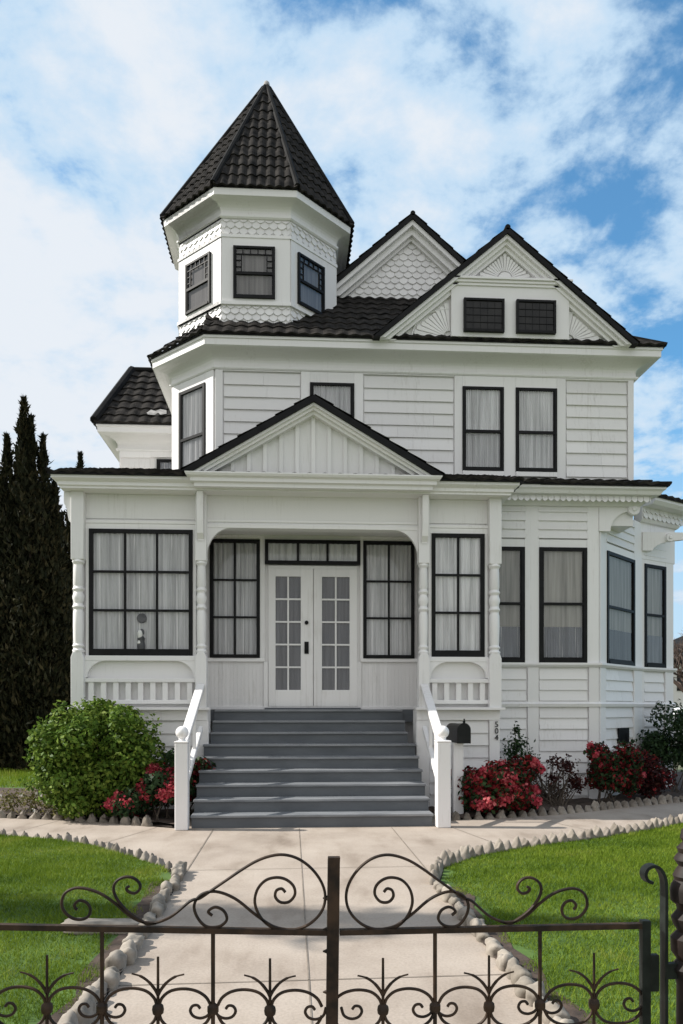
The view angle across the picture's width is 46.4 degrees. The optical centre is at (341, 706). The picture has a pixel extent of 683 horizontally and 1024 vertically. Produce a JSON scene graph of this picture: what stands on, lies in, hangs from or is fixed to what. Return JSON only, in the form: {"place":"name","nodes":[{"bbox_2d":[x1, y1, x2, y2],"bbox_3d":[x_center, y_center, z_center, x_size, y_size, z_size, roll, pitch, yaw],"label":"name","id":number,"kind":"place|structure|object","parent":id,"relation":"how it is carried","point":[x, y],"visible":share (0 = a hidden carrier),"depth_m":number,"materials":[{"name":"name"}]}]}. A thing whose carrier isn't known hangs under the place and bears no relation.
{"place":"outdoors","nodes":[
{"label":"outdoors","id":0,"kind":"place"},
{"bbox_2d":[0,767,49,787],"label":"lawn","id":1,"kind":"structure","parent":0,"point":[13,784],"depth_m":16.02,"materials":[{"name":"plant"}]},
{"bbox_2d":[0,394,72,770],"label":"conifer tree","id":2,"kind":"object","parent":1,"relation":"on","point":[36,630],"visible":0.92,"depth_m":19.14,"materials":[{"name":"green plant"}]},
{"bbox_2d":[62,451,84,680],"bbox_3d":[-7.269,-2.728,21.618,3.345,8.597,3.443,0,0,40],"label":"conifer tree","id":3,"kind":"object","parent":1,"relation":"on","point":[67,525],"visible":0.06,"depth_m":21.45,"materials":[{"name":"green plant"}]},
{"bbox_2d":[0,834,170,1023],"bbox_3d":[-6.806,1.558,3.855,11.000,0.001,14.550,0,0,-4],"label":"lawn","id":4,"kind":"structure","parent":0,"point":[133,903],"depth_m":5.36,"materials":[{"name":"plant"}]},
{"bbox_2d":[61,918,138,934],"bbox_3d":[-1.678,1.520,5.519,0.587,0.100,0.178,2,3,-7],"label":"stepping stone","id":5,"kind":"object","parent":4,"relation":"on","point":[115,921],"visible":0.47,"depth_m":5.48,"materials":[{"name":"stone"}]},
{"bbox_2d":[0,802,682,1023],"bbox_3d":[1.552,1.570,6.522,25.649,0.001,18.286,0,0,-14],"label":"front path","id":6,"kind":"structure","parent":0,"point":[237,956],"depth_m":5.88,"materials":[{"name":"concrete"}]},
{"bbox_2d":[189,756,215,816],"bbox_3d":[-2.107,1.133,11.342,0.537,0.894,0.746,0,0,40],"label":"flowering shrub","id":7,"kind":"object","parent":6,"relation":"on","point":[200,763],"visible":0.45,"depth_m":11.29,"materials":[{"name":"green plant"}]},
{"bbox_2d":[429,869,438,884],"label":"edging block","id":8,"kind":"structure","parent":6,"relation":"on","point":[431,879],"depth_m":7.06,"materials":[{"name":"stone"}]},
{"bbox_2d":[0,0,682,639],"label":"sky","id":9,"kind":"structure","parent":0,"point":[559,123],"materials":[{"name":"blue"}]},
{"bbox_2d":[16,765,682,999],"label":"ground","id":10,"kind":"structure","parent":0,"point":[679,769],"depth_m":10.66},
{"bbox_2d":[86,813,97,821],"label":"edging block","id":11,"kind":"structure","parent":10,"relation":"on","point":[92,818],"depth_m":10.86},
{"bbox_2d":[15,814,174,826],"bbox_3d":[-7.297,1.562,13.526,11.295,0.001,4.232,0,0,11],"label":"flower bed","id":12,"kind":"object","parent":10,"relation":"on","point":[163,824],"visible":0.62,"depth_m":10.58,"materials":[{"name":"soil"}]},
{"bbox_2d":[0,780,63,818],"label":"perennial","id":13,"kind":"object","parent":12,"relation":"on","point":[33,796],"visible":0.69,"depth_m":11.47,"materials":[{"name":"grey plant"}]},
{"bbox_2d":[18,696,169,819],"bbox_3d":[-3.419,0.709,11.138,2.102,1.742,1.306,0,0,-4],"label":"hedge bush","id":14,"kind":"object","parent":12,"relation":"on","point":[87,765],"visible":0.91,"depth_m":10.83,"materials":[{"name":"green plant"}]},
{"bbox_2d":[0,788,192,823],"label":"bed soil","id":15,"kind":"structure","parent":12,"relation":"on","point":[162,816],"depth_m":11.64,"materials":[{"name":"soil"}]},
{"bbox_2d":[103,748,195,822],"bbox_3d":[-2.628,1.051,10.931,1.276,1.060,0.865,0,0,-4],"label":"flowering shrub","id":16,"kind":"object","parent":15,"relation":"on","point":[156,788],"visible":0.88,"depth_m":10.68,"materials":[{"name":"red plant"}]},
{"bbox_2d":[98,813,108,822],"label":"edging block","id":17,"kind":"structure","parent":10,"relation":"on","point":[102,818],"depth_m":10.80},
{"bbox_2d":[42,880,173,1023],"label":"soil strip","id":18,"kind":"object","parent":10,"relation":"on","point":[116,942],"visible":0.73,"depth_m":5.06,"materials":[{"name":"soil"}]},
{"bbox_2d":[57,1010,78,1023],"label":"edging stone","id":19,"kind":"object","parent":18,"relation":"on","point":[69,1017],"visible":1,"depth_m":3.79,"materials":[{"name":"stone"}]},
{"bbox_2d":[67,997,94,1023],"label":"edging stone","id":20,"kind":"object","parent":18,"relation":"on","point":[84,1009],"visible":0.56,"depth_m":3.90,"materials":[{"name":"stone"}]},
{"bbox_2d":[78,992,96,1013],"bbox_3d":[-1.301,1.532,4.053,0.101,0.135,0.152,-4,0,-11],"label":"edging stone","id":21,"kind":"object","parent":18,"relation":"on","point":[89,995],"visible":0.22,"depth_m":4.07,"materials":[{"name":"stone"}]},
{"bbox_2d":[79,986,99,1002],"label":"edging stone","id":22,"kind":"object","parent":18,"relation":"on","point":[95,990],"visible":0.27,"depth_m":4.21,"materials":[{"name":"stone"}]},
{"bbox_2d":[91,979,107,998],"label":"edging stone","id":23,"kind":"object","parent":18,"relation":"on","point":[95,984],"visible":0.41,"depth_m":4.32,"materials":[{"name":"stone"}]},
{"bbox_2d":[99,969,119,993],"bbox_3d":[-1.308,1.540,4.474,0.125,0.122,0.166,-3,-4,-2],"label":"edging stone","id":24,"kind":"object","parent":18,"relation":"on","point":[112,978],"visible":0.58,"depth_m":4.42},
{"bbox_2d":[105,949,126,973],"bbox_3d":[-1.348,1.529,4.764,0.114,0.143,0.164,-2,-3,9],"label":"edging stone","id":25,"kind":"object","parent":18,"relation":"on","point":[117,958],"visible":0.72,"depth_m":4.71,"materials":[{"name":"stone"}]},
{"bbox_2d":[120,939,136,965],"bbox_3d":[-1.320,1.524,4.906,0.115,0.152,0.166,4,4,-6],"label":"edging stone","id":26,"kind":"object","parent":18,"relation":"on","point":[128,948],"visible":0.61,"depth_m":4.86,"materials":[{"name":"stone"}]},
{"bbox_2d":[122,934,144,949],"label":"edging stone","id":27,"kind":"object","parent":18,"relation":"on","point":[138,940],"visible":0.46,"depth_m":5.15,"materials":[{"name":"stone"}]},
{"bbox_2d":[151,901,163,917],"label":"edging stone","id":28,"kind":"object","parent":18,"relation":"on","point":[157,907],"visible":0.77,"depth_m":5.95,"materials":[{"name":"stone"}]},
{"bbox_2d":[149,896,166,911],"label":"edging stone","id":29,"kind":"object","parent":18,"relation":"on","point":[160,899],"visible":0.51,"depth_m":6.12,"materials":[{"name":"stone"}]},
{"bbox_2d":[159,889,169,902],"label":"edging stone","id":30,"kind":"object","parent":18,"relation":"on","point":[166,893],"visible":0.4,"depth_m":6.40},
{"bbox_2d":[160,880,171,894],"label":"edging stone","id":31,"kind":"object","parent":18,"relation":"on","point":[165,884],"visible":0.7,"depth_m":6.66,"materials":[{"name":"stone"}]},
{"bbox_2d":[170,880,179,892],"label":"edging stone","id":32,"kind":"object","parent":18,"relation":"on","point":[175,885],"visible":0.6,"depth_m":6.80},
{"bbox_2d":[108,816,118,823],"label":"edging block","id":33,"kind":"structure","parent":10,"relation":"on","point":[113,820],"depth_m":10.71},
{"bbox_2d":[119,816,130,824],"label":"edging block","id":34,"kind":"structure","parent":10,"relation":"on","point":[125,820],"depth_m":10.62,"materials":[{"name":"stone"}]},
{"bbox_2d":[131,816,140,825],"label":"edging block","id":35,"kind":"structure","parent":10,"relation":"on","point":[136,821],"depth_m":10.55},
{"bbox_2d":[139,851,149,861],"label":"edging block","id":36,"kind":"structure","parent":10,"relation":"on","point":[145,855],"depth_m":8.14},
{"bbox_2d":[141,815,152,826],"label":"edging block","id":37,"kind":"structure","parent":10,"relation":"on","point":[146,821],"depth_m":10.46,"materials":[{"name":"stone"}]},
{"bbox_2d":[148,853,157,863],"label":"edging block","id":38,"kind":"structure","parent":10,"relation":"on","point":[153,858],"depth_m":8.01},
{"bbox_2d":[171,868,183,880],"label":"edging stone","id":39,"kind":"object","parent":10,"relation":"on","point":[178,872],"visible":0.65,"depth_m":7.18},
{"bbox_2d":[45,80,682,829],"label":"victorian house","id":40,"kind":"structure","parent":10,"relation":"on","point":[357,536],"depth_m":12.92,"materials":[{"name":"white paint"}]},
{"bbox_2d":[137,629,144,648],"bbox_3d":[-2.973,-1.008,11.813,0.124,0.300,0.124,0,0,-4],"label":"figurine","id":41,"kind":"object","parent":40,"relation":"in","point":[141,640],"depth_m":11.77,"materials":[{"name":"ceramic"}]},
{"bbox_2d":[89,528,192,655],"bbox_3d":[-2.970,-1.695,11.800,1.514,1.873,0.075,0,0,-4],"label":"window","id":42,"kind":"structure","parent":40,"relation":"in","point":[174,559],"depth_m":11.82,"materials":[{"name":"glass"}]},
{"bbox_2d":[137,613,146,622],"bbox_3d":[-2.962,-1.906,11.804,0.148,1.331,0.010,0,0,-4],"label":"suncatcher","id":43,"kind":"object","parent":40,"relation":"hanging from","point":[141,617],"visible":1,"depth_m":11.80,"materials":[{"name":"glass"}]},
{"bbox_2d":[156,459,171,468],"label":"window","id":44,"kind":"structure","parent":40,"relation":"in","point":[159,462],"depth_m":16.68,"materials":[{"name":"glass"}]},
{"bbox_2d":[178,382,204,468],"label":"window","id":45,"kind":"structure","parent":40,"relation":"in","point":[191,401],"depth_m":13.28,"materials":[{"name":"glass"}]},
{"bbox_2d":[185,251,210,315],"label":"window","id":46,"kind":"structure","parent":40,"relation":"in","point":[197,272],"depth_m":13.29,"materials":[{"name":"glass"}]},
{"bbox_2d":[210,539,259,657],"bbox_3d":[-1.725,-1.753,12.881,0.806,1.915,0.075,0,0,-4],"label":"window","id":47,"kind":"structure","parent":40,"relation":"in","point":[237,572],"depth_m":12.90,"materials":[{"name":"glass"}]},
{"bbox_2d":[233,245,274,299],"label":"window","id":48,"kind":"structure","parent":40,"relation":"in","point":[253,266],"depth_m":12.94,"materials":[{"name":"glass"}]},
{"bbox_2d":[268,569,312,705],"bbox_3d":[-0.823,-1.124,12.914,0.724,2.229,0.120,0,0,-4],"label":"door","id":49,"kind":"structure","parent":40,"relation":"in","point":[290,591],"depth_m":12.94,"materials":[{"name":"white paint"}]},
{"bbox_2d":[297,252,324,313],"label":"window","id":50,"kind":"structure","parent":40,"relation":"in","point":[310,274],"depth_m":13.33,"materials":[{"name":"glass"}]},
{"bbox_2d":[265,539,359,564],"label":"transom window","id":51,"kind":"structure","parent":40,"relation":"in","point":[277,551],"depth_m":12.93,"materials":[{"name":"glass"}]},
{"bbox_2d":[310,382,353,417],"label":"window","id":52,"kind":"structure","parent":40,"relation":"in","point":[343,392],"depth_m":13.00,"materials":[{"name":"glass"}]},
{"bbox_2d":[314,569,356,705],"bbox_3d":[-0.099,-1.124,12.994,0.711,2.229,0.050,0,0,-4],"label":"door","id":53,"kind":"structure","parent":40,"relation":"in","point":[335,591],"depth_m":12.99,"materials":[{"name":"white paint"}]},
{"bbox_2d":[363,541,414,658],"bbox_3d":[0.775,-1.753,13.038,0.842,1.915,0.075,0,0,-4],"label":"window","id":54,"kind":"structure","parent":40,"relation":"in","point":[399,614],"depth_m":13.05,"materials":[{"name":"glass"}]},
{"bbox_2d":[432,533,484,656],"bbox_3d":[1.771,-1.695,12.099,0.812,1.873,0.075,0,0,-4],"label":"window","id":55,"kind":"structure","parent":40,"relation":"in","point":[454,560],"depth_m":12.12,"materials":[{"name":"glass"}]},
{"bbox_2d":[462,386,503,470],"bbox_3d":[2.336,-4.585,13.136,0.687,1.390,0.075,0,0,-4],"label":"window","id":56,"kind":"structure","parent":40,"relation":"in","point":[482,429],"depth_m":13.15,"materials":[{"name":"glass"}]},
{"bbox_2d":[463,297,504,332],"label":"window","id":57,"kind":"structure","parent":40,"relation":"in","point":[480,315],"depth_m":12.73,"materials":[{"name":"glass"}]},
{"bbox_2d":[499,547,524,661],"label":"window","id":58,"kind":"structure","parent":40,"relation":"in","point":[512,568],"depth_m":13.18,"materials":[{"name":"glass"}]},
{"bbox_2d":[516,299,555,334],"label":"window","id":59,"kind":"structure","parent":40,"relation":"in","point":[538,317],"depth_m":12.78,"materials":[{"name":"glass"}]},
{"bbox_2d":[516,387,556,471],"bbox_3d":[3.227,-4.585,13.192,0.693,1.390,0.075,0,0,-4],"label":"window","id":60,"kind":"structure","parent":40,"relation":"in","point":[532,434],"depth_m":13.21,"materials":[{"name":"glass"}]},
{"bbox_2d":[539,547,586,662],"bbox_3d":[3.680,-1.692,13.221,0.807,1.912,0.075,0,0,-4],"label":"window","id":61,"kind":"structure","parent":40,"relation":"in","point":[562,570],"depth_m":13.24,"materials":[{"name":"glass"}]},
{"bbox_2d":[607,550,634,665],"bbox_3d":[4.883,-1.692,13.919,0.075,1.912,1.203,0,0,41],"label":"window","id":62,"kind":"structure","parent":40,"relation":"in","point":[620,569],"depth_m":13.97,"materials":[{"name":"glass"}]},
{"bbox_2d":[644,563,665,667],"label":"window","id":63,"kind":"structure","parent":40,"relation":"in","point":[654,575],"depth_m":14.91,"materials":[{"name":"glass"}]},
{"bbox_2d":[430,862,439,878],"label":"edging block","id":64,"kind":"structure","parent":10,"relation":"on","point":[435,866],"depth_m":7.22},
{"bbox_2d":[440,850,449,870],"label":"edging block","id":65,"kind":"structure","parent":10,"relation":"on","point":[444,856],"depth_m":7.78,"materials":[{"name":"stone"}]},
{"bbox_2d":[447,849,456,864],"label":"edging block","id":66,"kind":"structure","parent":10,"relation":"on","point":[452,856],"depth_m":7.91,"materials":[{"name":"stone"}]},
{"bbox_2d":[451,811,460,820],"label":"edging block","id":67,"kind":"structure","parent":10,"relation":"on","point":[455,816],"depth_m":11.03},
{"bbox_2d":[452,849,462,862],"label":"edging block","id":68,"kind":"structure","parent":10,"relation":"on","point":[457,853],"depth_m":8.03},
{"bbox_2d":[460,845,470,860],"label":"edging block","id":69,"kind":"structure","parent":10,"relation":"on","point":[464,851],"depth_m":8.17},
{"bbox_2d":[474,845,485,855],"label":"edging block","id":70,"kind":"structure","parent":10,"relation":"on","point":[479,850],"depth_m":8.37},
{"bbox_2d":[476,933,489,943],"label":"edging stone","id":71,"kind":"object","parent":10,"relation":"on","point":[481,936],"visible":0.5,"depth_m":5.31,"materials":[{"name":"stone"}]},
{"bbox_2d":[484,840,495,853],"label":"edging block","id":72,"kind":"structure","parent":10,"relation":"on","point":[489,848],"depth_m":8.47,"materials":[{"name":"stone"}]},
{"bbox_2d":[494,838,504,852],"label":"edging block","id":73,"kind":"structure","parent":10,"relation":"on","point":[499,846],"depth_m":8.56,"materials":[{"name":"stone"}]},
{"bbox_2d":[503,840,512,850],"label":"edging block","id":74,"kind":"structure","parent":10,"relation":"on","point":[507,844],"depth_m":8.65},
{"bbox_2d":[511,836,521,848],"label":"edging block","id":75,"kind":"structure","parent":10,"relation":"on","point":[516,843],"depth_m":8.74,"materials":[{"name":"stone"}]},
{"bbox_2d":[452,887,596,1023],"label":"soil strip","id":76,"kind":"object","parent":10,"relation":"on","point":[575,1013],"visible":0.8,"depth_m":4.80,"materials":[{"name":"soil"}]},
{"bbox_2d":[441,884,455,902],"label":"edging stone","id":77,"kind":"object","parent":76,"relation":"on","point":[445,898],"visible":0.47,"depth_m":6.39,"materials":[{"name":"stone"}]},
{"bbox_2d":[448,897,459,906],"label":"edging stone","id":78,"kind":"object","parent":76,"relation":"on","point":[452,900],"visible":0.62,"depth_m":6.29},
{"bbox_2d":[458,906,475,920],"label":"edging stone","id":79,"kind":"object","parent":76,"relation":"on","point":[461,911],"visible":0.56,"depth_m":5.85,"materials":[{"name":"stone"}]},
{"bbox_2d":[469,918,485,936],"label":"edging stone","id":80,"kind":"object","parent":76,"relation":"on","point":[475,921],"visible":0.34,"depth_m":5.47,"materials":[{"name":"stone"}]},
{"bbox_2d":[486,940,503,958],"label":"edging stone","id":81,"kind":"object","parent":76,"relation":"on","point":[493,947],"visible":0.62,"depth_m":5.00,"materials":[{"name":"stone"}]},
{"bbox_2d":[496,954,512,971],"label":"edging stone","id":82,"kind":"object","parent":76,"relation":"on","point":[501,961],"visible":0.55,"depth_m":4.74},
{"bbox_2d":[505,957,518,979],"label":"edging stone","id":83,"kind":"object","parent":76,"relation":"on","point":[512,962],"visible":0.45,"depth_m":4.63,"materials":[{"name":"stone"}]},
{"bbox_2d":[510,965,531,983],"bbox_3d":[1.016,1.534,4.510,0.105,0.131,0.150,0,-1,-6],"label":"edging stone","id":84,"kind":"object","parent":76,"relation":"on","point":[519,972],"visible":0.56,"depth_m":4.48,"materials":[{"name":"stone"}]},
{"bbox_2d":[514,976,535,997],"bbox_3d":[1.010,1.539,4.356,0.128,0.122,0.156,1,2,-4],"label":"edging stone","id":85,"kind":"object","parent":76,"relation":"on","point":[524,981],"visible":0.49,"depth_m":4.31,"materials":[{"name":"stone"}]},
{"bbox_2d":[526,981,545,1006],"bbox_3d":[1.035,1.529,4.229,0.116,0.141,0.136,-2,3,9],"label":"edging stone","id":86,"kind":"object","parent":76,"relation":"on","point":[530,998],"visible":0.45,"depth_m":4.18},
{"bbox_2d":[549,1016,573,1023],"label":"edging stone","id":87,"kind":"object","parent":76,"relation":"on","point":[559,1019],"visible":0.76,"depth_m":3.79,"materials":[{"name":"stone"}]},
{"bbox_2d":[530,836,540,846],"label":"edging block","id":88,"kind":"structure","parent":10,"relation":"on","point":[535,840],"depth_m":8.93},
{"bbox_2d":[537,806,546,815],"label":"edging block","id":89,"kind":"structure","parent":10,"relation":"on","point":[542,811],"depth_m":11.49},
{"bbox_2d":[548,832,558,843],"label":"edging block","id":90,"kind":"structure","parent":10,"relation":"on","point":[552,838],"depth_m":9.10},
{"bbox_2d":[542,1001,569,1023],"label":"edging stone","id":91,"kind":"object","parent":10,"relation":"on","point":[563,1013],"visible":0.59,"depth_m":3.92,"materials":[{"name":"stone"}]},
{"bbox_2d":[429,772,682,818],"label":"bed soil","id":92,"kind":"structure","parent":10,"relation":"on","point":[584,802],"depth_m":12.96,"materials":[{"name":"soil"}]},
{"bbox_2d":[446,719,470,813],"bbox_3d":[1.687,0.870,11.518,0.211,1.400,0.522,0,0,-11],"label":"mailbox","id":93,"kind":"object","parent":92,"relation":"on","point":[459,736],"visible":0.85,"depth_m":11.40,"materials":[{"name":"white paint"}]},
{"bbox_2d":[457,721,470,743],"bbox_3d":[1.738,0.356,11.282,0.205,0.323,0.040,0,0,-13],"label":"door","id":94,"kind":"structure","parent":93,"relation":"in","point":[463,730],"depth_m":11.27,"materials":[{"name":"black metal"}]},
{"bbox_2d":[451,754,545,815],"bbox_3d":[2.277,1.133,11.596,1.462,0.894,1.171,0,0,-4],"label":"red shrub","id":95,"kind":"object","parent":92,"relation":"on","point":[492,786],"visible":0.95,"depth_m":11.24,"materials":[{"name":"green plant"}]},
{"bbox_2d":[500,721,539,763],"bbox_3d":[2.861,0.898,12.801,0.698,1.354,0.377,0,0,-4],"label":"climbing plant","id":96,"kind":"object","parent":92,"relation":"on","point":[517,746],"visible":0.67,"depth_m":12.78,"materials":[{"name":"green plant"}]},
{"bbox_2d":[528,753,590,805],"bbox_3d":[3.336,1.148,12.560,1.139,0.866,0.883,0,0,-4],"label":"bare shrub","id":97,"kind":"object","parent":92,"relation":"on","point":[555,799],"visible":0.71,"depth_m":12.44,"materials":[{"name":"red plant"}]},
{"bbox_2d":[583,739,646,802],"bbox_3d":[4.325,1.038,12.628,0.987,1.083,0.861,0,0,37],"label":"red shrub","id":98,"kind":"object","parent":92,"relation":"on","point":[620,770],"visible":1,"depth_m":12.45,"materials":[{"name":"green plant"}]},
{"bbox_2d":[630,747,677,798],"bbox_3d":[5.008,1.125,13.359,1.088,0.910,0.941,0,0,-4],"label":"red shrub","id":99,"kind":"object","parent":92,"relation":"on","point":[654,779],"visible":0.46,"depth_m":13.11,"materials":[{"name":"red plant"}]},
{"bbox_2d":[633,699,682,792],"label":"evergreen bush","id":100,"kind":"object","parent":92,"relation":"on","point":[657,744],"visible":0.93,"depth_m":14.26,"materials":[{"name":"green plant"}]},
{"bbox_2d":[558,830,568,842],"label":"edging block","id":101,"kind":"structure","parent":10,"relation":"on","point":[562,836],"depth_m":9.18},
{"bbox_2d":[566,828,578,841],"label":"edging block","id":102,"kind":"structure","parent":10,"relation":"on","point":[571,835],"depth_m":9.23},
{"bbox_2d":[577,830,587,839],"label":"edging block","id":103,"kind":"structure","parent":10,"relation":"on","point":[581,834],"depth_m":9.31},
{"bbox_2d":[585,829,595,838],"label":"edging block","id":104,"kind":"structure","parent":10,"relation":"on","point":[589,833],"depth_m":9.40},
{"bbox_2d":[590,800,599,810],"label":"edging block","id":105,"kind":"structure","parent":10,"relation":"on","point":[594,806],"depth_m":12.03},
{"bbox_2d":[593,824,603,837],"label":"edging block","id":106,"kind":"structure","parent":10,"relation":"on","point":[597,832],"depth_m":9.47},
{"bbox_2d":[610,822,619,835],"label":"edging block","id":107,"kind":"structure","parent":10,"relation":"on","point":[614,827],"depth_m":9.65,"materials":[{"name":"stone"}]},
{"bbox_2d":[657,794,666,803],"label":"edging block","id":108,"kind":"structure","parent":10,"relation":"on","point":[661,799],"depth_m":12.89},
{"bbox_2d":[441,822,682,1023],"bbox_3d":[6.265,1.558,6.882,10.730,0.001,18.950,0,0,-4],"label":"lawn","id":109,"kind":"structure","parent":0,"point":[527,952],"depth_m":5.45,"materials":[{"name":"plant"}]},
{"bbox_2d":[639,828,682,1023],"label":"gate post","id":110,"kind":"object","parent":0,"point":[672,970],"visible":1,"depth_m":2.60,"materials":[{"name":"metal"}]},
{"bbox_2d":[338,853,658,1023],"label":"gate leaf","id":111,"kind":"object","parent":110,"relation":"attached to","point":[648,972],"visible":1,"depth_m":2.57,"materials":[{"name":"metal"}]},
{"bbox_2d":[0,853,339,1023],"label":"gate leaf","id":112,"kind":"object","parent":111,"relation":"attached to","point":[330,931],"visible":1,"depth_m":2.51,"materials":[{"name":"metal"}]},
{"bbox_2d":[673,633,682,691],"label":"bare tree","id":113,"kind":"object","parent":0,"point":[676,653],"visible":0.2,"depth_m":26.92,"materials":[{"name":"brown plant"}]},
{"bbox_2d":[673,636,682,706],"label":"neighbour house","id":114,"kind":"structure","parent":0,"point":[677,693],"depth_m":43.23,"materials":[{"name":"paint"}]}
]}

